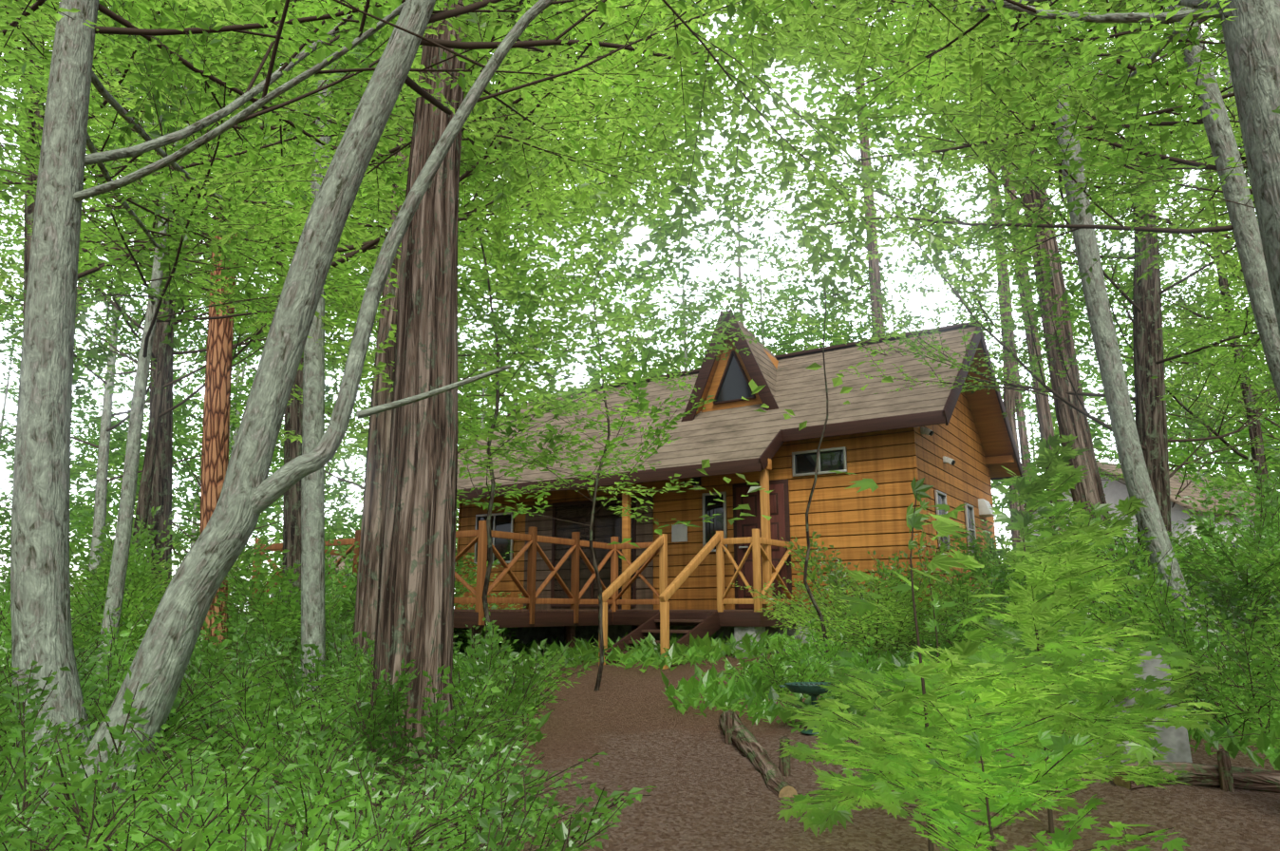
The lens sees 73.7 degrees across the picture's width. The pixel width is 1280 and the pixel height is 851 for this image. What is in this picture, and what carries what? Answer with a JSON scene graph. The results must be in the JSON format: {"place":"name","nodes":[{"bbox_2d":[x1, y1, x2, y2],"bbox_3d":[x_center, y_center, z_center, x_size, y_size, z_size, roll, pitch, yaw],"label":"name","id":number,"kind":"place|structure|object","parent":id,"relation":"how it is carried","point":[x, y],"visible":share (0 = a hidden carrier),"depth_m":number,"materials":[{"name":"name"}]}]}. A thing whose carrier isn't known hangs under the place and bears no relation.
{"place":"outdoors","nodes":[
{"label":"outdoors","id":0,"kind":"place"},
{"bbox_2d":[0,0,1279,611],"label":"sky","id":1,"kind":"structure","parent":0,"point":[914,303],"materials":[{"name":"white"}]},
{"bbox_2d":[8,611,1279,850],"bbox_3d":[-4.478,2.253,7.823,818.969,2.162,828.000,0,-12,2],"label":"forest ground","id":2,"kind":"structure","parent":0,"point":[711,792],"depth_m":5.70,"materials":[{"name":"brown soil"}]},
{"bbox_2d":[0,326,133,585],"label":"broad tree","id":3,"kind":"object","parent":2,"relation":"on","point":[82,499],"visible":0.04,"depth_m":42.00,"materials":[{"name":"green plant"}]},
{"bbox_2d":[0,131,187,362],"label":"larch tree","id":4,"kind":"object","parent":2,"relation":"on","point":[80,288],"visible":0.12,"depth_m":32.34,"materials":[{"name":"green plant"}]},
{"bbox_2d":[0,241,200,577],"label":"broad tree","id":5,"kind":"object","parent":2,"relation":"on","point":[84,518],"visible":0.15,"depth_m":26.19,"materials":[{"name":"green plant"}]},
{"bbox_2d":[0,560,223,737],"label":"shrub","id":6,"kind":"object","parent":2,"relation":"on","point":[5,630],"visible":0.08,"depth_m":7.63,"materials":[{"name":"green plant"}]},
{"bbox_2d":[0,659,251,850],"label":"shrub","id":7,"kind":"object","parent":2,"relation":"on","point":[16,793],"visible":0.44,"depth_m":4.20,"materials":[{"name":"green plant"}]},
{"bbox_2d":[69,357,192,583],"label":"broad tree","id":8,"kind":"object","parent":2,"relation":"on","point":[119,408],"visible":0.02,"depth_m":45.99,"materials":[{"name":"green plant"}]},
{"bbox_2d":[0,504,263,686],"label":"shrub","id":9,"kind":"object","parent":2,"relation":"on","point":[139,573],"visible":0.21,"depth_m":9.88,"materials":[{"name":"green plant"}]},
{"bbox_2d":[0,752,280,850],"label":"shrub","id":10,"kind":"object","parent":2,"relation":"on","point":[98,841],"visible":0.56,"depth_m":3.44,"materials":[{"name":"green plant"}]},
{"bbox_2d":[0,547,282,643],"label":"shrub","id":11,"kind":"object","parent":2,"relation":"on","point":[236,563],"depth_m":12.43,"materials":[{"name":"green plant"}]},
{"bbox_2d":[0,605,311,824],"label":"shrub","id":12,"kind":"object","parent":2,"relation":"on","point":[108,687],"visible":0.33,"depth_m":5.71,"materials":[{"name":"green plant"}]},
{"bbox_2d":[69,379,283,595],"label":"broad tree","id":13,"kind":"object","parent":2,"relation":"on","point":[188,514],"visible":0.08,"depth_m":35.10,"materials":[{"name":"green plant"}]},
{"bbox_2d":[0,49,378,592],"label":"tree","id":14,"kind":"object","parent":2,"relation":"on","point":[101,494],"visible":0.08,"depth_m":16.70,"materials":[{"name":"green plant"}]},
{"bbox_2d":[0,0,378,595],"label":"dark tree","id":15,"kind":"object","parent":2,"relation":"on","point":[161,492],"visible":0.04,"depth_m":13.23,"materials":[{"name":"green plant"}]},
{"bbox_2d":[107,376,282,595],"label":"broad tree","id":16,"kind":"object","parent":2,"relation":"on","point":[187,502],"visible":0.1,"depth_m":38.70,"materials":[{"name":"green plant"}]},
{"bbox_2d":[199,37,238,652],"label":"red pine tree","id":17,"kind":"object","parent":2,"relation":"on","point":[216,438],"visible":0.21,"depth_m":11.33,"materials":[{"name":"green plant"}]},
{"bbox_2d":[70,261,372,570],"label":"broad tree","id":18,"kind":"object","parent":2,"relation":"on","point":[340,496],"visible":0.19,"depth_m":27.50,"materials":[{"name":"green plant"}]},
{"bbox_2d":[80,583,374,736],"bbox_3d":[-3.610,2.128,7.566,3.032,1.451,2.766,0,-12,2],"label":"shrub","id":19,"kind":"object","parent":2,"relation":"on","point":[213,664],"visible":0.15,"depth_m":7.38,"materials":[{"name":"green plant"}]},
{"bbox_2d":[91,301,367,614],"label":"broad tree","id":20,"kind":"object","parent":2,"relation":"on","point":[121,458],"visible":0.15,"depth_m":24.41,"materials":[{"name":"green plant"}]},
{"bbox_2d":[0,0,479,394],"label":"tree foliage","id":21,"kind":"object","parent":2,"relation":"on","point":[10,136],"visible":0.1,"depth_m":9.01,"materials":[{"name":"green plant"}]},
{"bbox_2d":[0,0,503,560],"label":"tree","id":22,"kind":"object","parent":2,"relation":"on","point":[148,466],"visible":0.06,"depth_m":12.74,"materials":[{"name":"green plant"}]},
{"bbox_2d":[0,0,515,698],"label":"tree","id":23,"kind":"object","parent":2,"relation":"on","point":[120,560],"visible":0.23,"depth_m":7.83,"materials":[{"name":"green plant"}]},
{"bbox_2d":[0,722,546,850],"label":"shrub","id":24,"kind":"object","parent":2,"relation":"on","point":[70,788],"visible":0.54,"depth_m":3.83,"materials":[{"name":"green plant"}]},
{"bbox_2d":[5,32,560,650],"bbox_3d":[-5.464,-3.112,13.642,9.533,14.451,8.278,-8,-15,33],"label":"dark tree","id":25,"kind":"object","parent":2,"relation":"on","point":[292,503],"depth_m":12.54,"materials":[{"name":"brown plant"}]},
{"bbox_2d":[202,338,367,601],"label":"broad tree","id":26,"kind":"object","parent":2,"relation":"on","point":[248,389],"visible":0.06,"depth_m":42.46,"materials":[{"name":"green plant"}]},
{"bbox_2d":[83,519,509,677],"bbox_3d":[-4.359,2.464,11.778,4.467,2.503,5.088,-10,-16,38],"label":"shrub","id":27,"kind":"object","parent":2,"relation":"on","point":[278,617],"visible":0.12,"depth_m":10.26,"materials":[{"name":"green plant"}]},
{"bbox_2d":[134,652,523,819],"bbox_3d":[-2.121,2.018,5.546,2.718,1.032,2.408,0,-12,2],"label":"shrub","id":28,"kind":"object","parent":2,"relation":"on","point":[235,707],"visible":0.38,"depth_m":5.42,"materials":[{"name":"green plant"}]},
{"bbox_2d":[91,750,579,850],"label":"shrub","id":29,"kind":"object","parent":2,"relation":"on","point":[268,840],"visible":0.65,"depth_m":3.50,"materials":[{"name":"green plant"}]},
{"bbox_2d":[0,0,679,175],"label":"tree","id":30,"kind":"object","parent":2,"relation":"on","point":[307,7],"visible":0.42,"depth_m":7.01,"materials":[{"name":"green plant"}]},
{"bbox_2d":[190,606,492,722],"bbox_3d":[-2.795,2.394,8.305,2.855,1.230,1.988,7,-14,-29],"label":"shrub","id":31,"kind":"object","parent":2,"relation":"on","point":[283,673],"visible":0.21,"depth_m":7.99,"materials":[{"name":"green plant"}]},
{"bbox_2d":[138,68,613,489],"bbox_3d":[-5.776,-1.954,19.684,10.380,14.763,9.814,0,-12,2],"label":"tree","id":32,"kind":"object","parent":2,"relation":"on","point":[461,396],"visible":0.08,"depth_m":18.12,"materials":[{"name":"green plant"}]},
{"bbox_2d":[223,647,541,809],"bbox_3d":[-1.526,2.086,5.979,1.973,1.073,2.199,-5,-13,24],"label":"shrub","id":33,"kind":"object","parent":2,"relation":"on","point":[400,740],"visible":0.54,"depth_m":5.58,"materials":[{"name":"green plant"}]},
{"bbox_2d":[352,98,415,692],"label":"brown tree","id":34,"kind":"object","parent":2,"relation":"on","point":[372,514],"visible":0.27,"depth_m":9.02,"materials":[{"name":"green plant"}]},
{"bbox_2d":[237,514,530,652],"bbox_3d":[-4.276,2.854,14.422,5.642,2.830,5.240,0,-12,2],"label":"shrub","id":35,"kind":"object","parent":2,"relation":"on","point":[464,638],"visible":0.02,"depth_m":13.59,"materials":[{"name":"green plant"}]},
{"bbox_2d":[260,289,510,555],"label":"broad tree","id":36,"kind":"object","parent":2,"relation":"on","point":[365,382],"visible":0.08,"depth_m":31.18,"materials":[{"name":"green plant"}]},
{"bbox_2d":[0,0,773,816],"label":"lichen tree","id":37,"kind":"object","parent":2,"relation":"on","point":[40,572],"visible":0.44,"depth_m":6.23,"materials":[{"name":"green plant"}]},
{"bbox_2d":[150,715,657,850],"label":"shrub","id":38,"kind":"object","parent":2,"relation":"on","point":[593,820],"visible":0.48,"depth_m":4.34,"materials":[{"name":"green plant"}]},
{"bbox_2d":[324,302,494,564],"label":"broad tree","id":39,"kind":"object","parent":2,"relation":"on","point":[352,512],"visible":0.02,"depth_m":35.76,"materials":[{"name":"green plant"}]},
{"bbox_2d":[235,755,585,850],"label":"shrub","id":40,"kind":"object","parent":2,"relation":"on","point":[495,813],"visible":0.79,"depth_m":3.43,"materials":[{"name":"green plant"}]},
{"bbox_2d":[364,0,469,800],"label":"larch tree","id":41,"kind":"object","parent":2,"relation":"on","point":[415,605],"visible":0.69,"depth_m":6.35,"materials":[{"name":"brown plant"}]},
{"bbox_2d":[0,0,894,707],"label":"tree","id":42,"kind":"object","parent":2,"relation":"on","point":[313,623],"visible":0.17,"depth_m":8.57,"materials":[{"name":"green plant"}]},
{"bbox_2d":[324,265,597,581],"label":"broad tree","id":43,"kind":"object","parent":2,"relation":"on","point":[365,456],"visible":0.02,"depth_m":25.97,"materials":[{"name":"green plant"}]},
{"bbox_2d":[333,611,591,737],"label":"bush","id":44,"kind":"object","parent":2,"relation":"on","point":[514,688],"visible":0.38,"depth_m":7.71,"materials":[{"name":"green plant"}]},
{"bbox_2d":[267,51,694,666],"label":"tree","id":45,"kind":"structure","parent":2,"relation":"on","point":[574,266],"depth_m":9.27,"materials":[{"name":"green plant"}]},
{"bbox_2d":[211,37,784,400],"bbox_3d":[-2.103,-2.495,14.611,9.483,13.590,8.091,3,-13,-14],"label":"tree","id":46,"kind":"object","parent":2,"relation":"on","point":[650,338],"visible":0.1,"depth_m":14.91,"materials":[{"name":"green plant"}]},
{"bbox_2d":[451,623,553,699],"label":"bush","id":47,"kind":"object","parent":2,"relation":"on","point":[478,636],"visible":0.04,"depth_m":9.09,"materials":[{"name":"green plant"}]},
{"bbox_2d":[455,243,589,550],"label":"broad tree","id":48,"kind":"object","parent":2,"relation":"on","point":[493,392],"visible":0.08,"depth_m":34.30,"materials":[{"name":"green plant"}]},
{"bbox_2d":[248,458,797,675],"bbox_3d":[-1.964,2.464,13.733,7.750,3.548,4.432,-8,-15,32],"label":"deck railing","id":49,"kind":"object","parent":2,"relation":"on","point":[665,617],"depth_m":12.55,"materials":[{"name":"brown wood"}]},
{"bbox_2d":[44,0,1138,843],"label":"leaning tree","id":50,"kind":"object","parent":2,"relation":"on","point":[250,490],"visible":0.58,"depth_m":6.62,"materials":[{"name":"green plant"}]},
{"bbox_2d":[456,193,741,691],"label":"tree","id":51,"kind":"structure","parent":2,"relation":"on","point":[643,405],"depth_m":9.89,"materials":[{"name":"green plant"}]},
{"bbox_2d":[553,255,727,388],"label":"broad tree","id":52,"kind":"object","parent":2,"relation":"on","point":[611,348],"depth_m":30.48,"materials":[{"name":"green plant"}]},
{"bbox_2d":[2,603,1279,850],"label":"ground cover plants","id":53,"kind":"object","parent":2,"relation":"on","point":[707,686],"visible":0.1,"depth_m":8.78,"materials":[{"name":"green plant"}]},
{"bbox_2d":[575,186,786,383],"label":"broad tree","id":54,"kind":"object","parent":2,"relation":"on","point":[709,252],"visible":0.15,"depth_m":25.25,"materials":[{"name":"green plant"}]},
{"bbox_2d":[454,309,1022,657],"bbox_3d":[1.447,1.634,17.152,10.570,6.750,7.078,-8,-15,32],"label":"cabin","id":55,"kind":"object","parent":2,"relation":"on","point":[955,447],"visible":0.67,"depth_m":14.71,"materials":[{"name":"orange wood"}]},
{"bbox_2d":[687,159,820,360],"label":"larch tree","id":56,"kind":"object","parent":2,"relation":"on","point":[740,274],"depth_m":41.06,"materials":[{"name":"green plant"}]},
{"bbox_2d":[630,114,884,366],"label":"broad tree","id":57,"kind":"object","parent":2,"relation":"on","point":[711,283],"visible":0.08,"depth_m":27.42,"materials":[{"name":"green plant"}]},
{"bbox_2d":[718,710,797,797],"bbox_3d":[0.926,2.645,6.895,0.268,0.556,2.060,2,-12,-8],"label":"log edging","id":58,"kind":"object","parent":2,"relation":"on","point":[740,736],"visible":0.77,"depth_m":6.60,"materials":[{"name":"brown wood"}]},
{"bbox_2d":[279,269,1249,595],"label":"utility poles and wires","id":59,"kind":"object","parent":2,"relation":"on","point":[864,332],"visible":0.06,"depth_m":28.11,"materials":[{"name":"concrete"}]},
{"bbox_2d":[710,276,842,355],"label":"broad tree","id":60,"kind":"object","parent":2,"relation":"on","point":[767,319],"depth_m":33.27,"materials":[{"name":"green plant"}]},
{"bbox_2d":[741,295,811,355],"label":"broad tree","id":61,"kind":"object","parent":2,"relation":"on","point":[755,320],"depth_m":35.51,"materials":[{"name":"green plant"}]},
{"bbox_2d":[723,649,837,697],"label":"bush","id":62,"kind":"object","parent":2,"relation":"on","point":[805,667],"visible":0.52,"depth_m":8.89,"materials":[{"name":"green plant"}]},
{"bbox_2d":[689,220,907,659],"bbox_3d":[1.970,0.303,10.568,2.741,5.651,2.568,0,-12,2],"label":"young tree","id":63,"kind":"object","parent":2,"relation":"on","point":[756,388],"depth_m":10.51,"materials":[{"name":"green plant"}]},
{"bbox_2d":[778,681,831,734],"bbox_3d":[1.527,2.471,7.470,0.592,0.407,0.365,0,-12,2],"label":"bird bath","id":64,"kind":"object","parent":2,"relation":"on","point":[812,689],"visible":0.56,"depth_m":7.41,"materials":[{"name":"green ceramic"}]},
{"bbox_2d":[740,203,925,354],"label":"broad tree","id":65,"kind":"object","parent":2,"relation":"on","point":[786,337],"visible":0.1,"depth_m":31.28,"materials":[{"name":"green plant"}]},
{"bbox_2d":[776,618,911,677],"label":"shrub","id":66,"kind":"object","parent":2,"relation":"on","point":[833,651],"depth_m":9.97,"materials":[{"name":"green plant"}]},
{"bbox_2d":[746,16,976,337],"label":"tree","id":67,"kind":"object","parent":2,"relation":"on","point":[874,263],"visible":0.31,"depth_m":23.27,"materials":[{"name":"green plant"}]},
{"bbox_2d":[730,530,1018,657],"bbox_3d":[3.221,2.247,11.133,3.705,1.903,3.823,7,-14,-29],"label":"shrub","id":68,"kind":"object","parent":2,"relation":"on","point":[889,600],"depth_m":10.56,"materials":[{"name":"green plant"}]},
{"bbox_2d":[649,0,1188,75],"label":"tree","id":69,"kind":"object","parent":2,"relation":"on","point":[790,3],"visible":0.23,"depth_m":7.70,"materials":[{"name":"green plant"}]},
{"bbox_2d":[828,569,1032,809],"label":"maple sapling","id":70,"kind":"object","parent":2,"relation":"on","point":[931,626],"visible":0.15,"depth_m":5.51,"materials":[{"name":"green plant"}]},
{"bbox_2d":[805,176,1061,547],"bbox_3d":[8.530,-0.305,26.714,9.964,13.103,10.087,0,-12,2],"label":"broad tree","id":71,"kind":"object","parent":2,"relation":"on","point":[864,302],"visible":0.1,"depth_m":26.64,"materials":[{"name":"green plant"}]},
{"bbox_2d":[771,470,1109,850],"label":"maple sapling","id":72,"kind":"object","parent":2,"relation":"on","point":[889,721],"visible":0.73,"depth_m":4.42,"materials":[{"name":"green plant"}]},
{"bbox_2d":[797,549,1104,656],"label":"shrub","id":73,"kind":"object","parent":2,"relation":"on","point":[943,638],"depth_m":10.20,"materials":[{"name":"green plant"}]},
{"bbox_2d":[676,0,1279,335],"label":"tree","id":74,"kind":"object","parent":2,"relation":"on","point":[1251,33],"visible":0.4,"depth_m":7.63,"materials":[{"name":"green plant"}]},
{"bbox_2d":[862,122,1095,545],"bbox_3d":[11.599,-5.002,28.010,6.469,22.538,8.621,6,-14,-27],"label":"larch tree","id":75,"kind":"object","parent":2,"relation":"on","point":[1009,399],"visible":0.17,"depth_m":26.55,"materials":[{"name":"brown plant"}]},
{"bbox_2d":[684,0,1279,401],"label":"slim tree","id":76,"kind":"object","parent":2,"relation":"on","point":[1243,226],"visible":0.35,"depth_m":8.97,"materials":[{"name":"green plant"}]},
{"bbox_2d":[741,0,1242,661],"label":"leaning tree","id":77,"kind":"object","parent":2,"relation":"on","point":[1118,402],"visible":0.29,"depth_m":9.33,"materials":[{"name":"green plant"}]},
{"bbox_2d":[877,43,1110,534],"bbox_3d":[9.174,-5.520,22.075,4.524,21.298,7.002,3,-13,-13],"label":"thin tree","id":78,"kind":"object","parent":2,"relation":"on","point":[1044,418],"depth_m":20.28,"materials":[{"name":"brown plant"}]},
{"bbox_2d":[923,125,1077,510],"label":"larch tree","id":79,"kind":"object","parent":2,"relation":"on","point":[1023,440],"visible":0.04,"depth_m":35.16,"materials":[{"name":"green plant"}]},
{"bbox_2d":[852,700,1189,850],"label":"maple sapling","id":80,"kind":"object","parent":2,"relation":"on","point":[947,818],"visible":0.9,"depth_m":3.90,"materials":[{"name":"green plant"}]},
{"bbox_2d":[771,0,1279,567],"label":"dark tree","id":81,"kind":"object","parent":2,"relation":"on","point":[1151,417],"visible":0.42,"depth_m":12.12,"materials":[{"name":"green plant"}]},
{"bbox_2d":[984,299,1130,569],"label":"broad tree","id":82,"kind":"object","parent":2,"relation":"on","point":[1055,425],"visible":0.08,"depth_m":37.76,"materials":[{"name":"green plant"}]},
{"bbox_2d":[897,432,1225,832],"bbox_3d":[2.500,1.324,5.224,1.798,2.399,1.694,-4,-13,19],"label":"maple sapling","id":83,"kind":"object","parent":2,"relation":"on","point":[1091,684],"visible":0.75,"depth_m":4.91,"materials":[{"name":"green plant"}]},
{"bbox_2d":[913,505,1215,635],"bbox_3d":[5.701,2.044,11.851,4.360,2.155,3.672,2,-12,-10],"label":"shrub","id":84,"kind":"object","parent":2,"relation":"on","point":[993,568],"visible":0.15,"depth_m":11.88,"materials":[{"name":"green plant"}]},
{"bbox_2d":[1014,112,1117,641],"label":"larch tree","id":85,"kind":"object","parent":2,"relation":"on","point":[1072,421],"visible":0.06,"depth_m":13.06,"materials":[{"name":"brown plant"}]},
{"bbox_2d":[884,0,1259,355],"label":"tree","id":86,"kind":"object","parent":2,"relation":"on","point":[1230,105],"visible":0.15,"depth_m":11.80,"materials":[{"name":"green plant"}]},
{"bbox_2d":[971,594,1221,669],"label":"shrub","id":87,"kind":"object","parent":2,"relation":"on","point":[1113,611],"depth_m":9.04,"materials":[{"name":"green plant"}]},
{"bbox_2d":[916,0,1279,420],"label":"tree","id":88,"kind":"object","parent":2,"relation":"on","point":[1149,72],"visible":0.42,"depth_m":6.54,"materials":[{"name":"green plant"}]},
{"bbox_2d":[922,0,1275,530],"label":"tree","id":89,"kind":"object","parent":2,"relation":"on","point":[1254,429],"visible":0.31,"depth_m":14.57,"materials":[{"name":"green plant"}]},
{"bbox_2d":[941,527,1279,730],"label":"shrub","id":90,"kind":"object","parent":2,"relation":"on","point":[1233,616],"visible":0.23,"depth_m":7.51,"materials":[{"name":"green plant"}]},
{"bbox_2d":[976,489,1278,606],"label":"shrub","id":91,"kind":"object","parent":2,"relation":"on","point":[1222,512],"visible":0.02,"depth_m":12.84,"materials":[{"name":"green plant"}]},
{"bbox_2d":[1064,647,1192,768],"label":"concrete blocks","id":92,"kind":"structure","parent":2,"relation":"on","point":[1176,741],"depth_m":5.97,"materials":[{"name":"grey concrete"}]},
{"bbox_2d":[1004,461,1260,559],"bbox_3d":[18.272,4.024,29.172,8.600,5.096,6.600,6,-14,-26],"label":"neighbour cabin","id":93,"kind":"object","parent":2,"relation":"on","point":[1115,491],"visible":0.06,"depth_m":26.71,"materials":[{"name":"white paint"}]},
{"bbox_2d":[993,236,1279,505],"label":"broad tree","id":94,"kind":"object","parent":2,"relation":"on","point":[1132,383],"visible":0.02,"depth_m":30.92,"materials":[{"name":"green plant"}]},
{"bbox_2d":[996,150,1279,545],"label":"broad tree","id":95,"kind":"object","parent":2,"relation":"on","point":[1097,441],"visible":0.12,"depth_m":25.89,"materials":[{"name":"green plant"}]},
{"bbox_2d":[1032,572,1279,747],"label":"shrub","id":96,"kind":"object","parent":2,"relation":"on","point":[1253,711],"visible":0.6,"depth_m":6.54,"materials":[{"name":"green plant"}]},
{"bbox_2d":[1050,453,1279,647],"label":"shrub","id":97,"kind":"object","parent":2,"relation":"on","point":[1257,543],"visible":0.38,"depth_m":9.63,"materials":[{"name":"green plant"}]},
{"bbox_2d":[1088,260,1274,500],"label":"broad tree","id":98,"kind":"object","parent":2,"relation":"on","point":[1123,315],"depth_m":32.30,"materials":[{"name":"green plant"}]},
{"bbox_2d":[1092,53,1279,440],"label":"tree","id":99,"kind":"object","parent":2,"relation":"on","point":[1183,317],"visible":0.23,"depth_m":20.42,"materials":[{"name":"green plant"}]},
{"bbox_2d":[1112,748,1279,792],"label":"log edging","id":100,"kind":"object","parent":2,"relation":"on","point":[1224,774],"visible":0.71,"depth_m":5.63,"materials":[{"name":"brown wood"}]},
{"bbox_2d":[1167,148,1279,542],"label":"broad tree","id":101,"kind":"object","parent":2,"relation":"on","point":[1233,459],"visible":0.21,"depth_m":24.39,"materials":[{"name":"green plant"}]},
{"bbox_2d":[1167,233,1279,504],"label":"broad tree","id":102,"kind":"object","parent":2,"relation":"on","point":[1234,480],"visible":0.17,"depth_m":26.63,"materials":[{"name":"green plant"}]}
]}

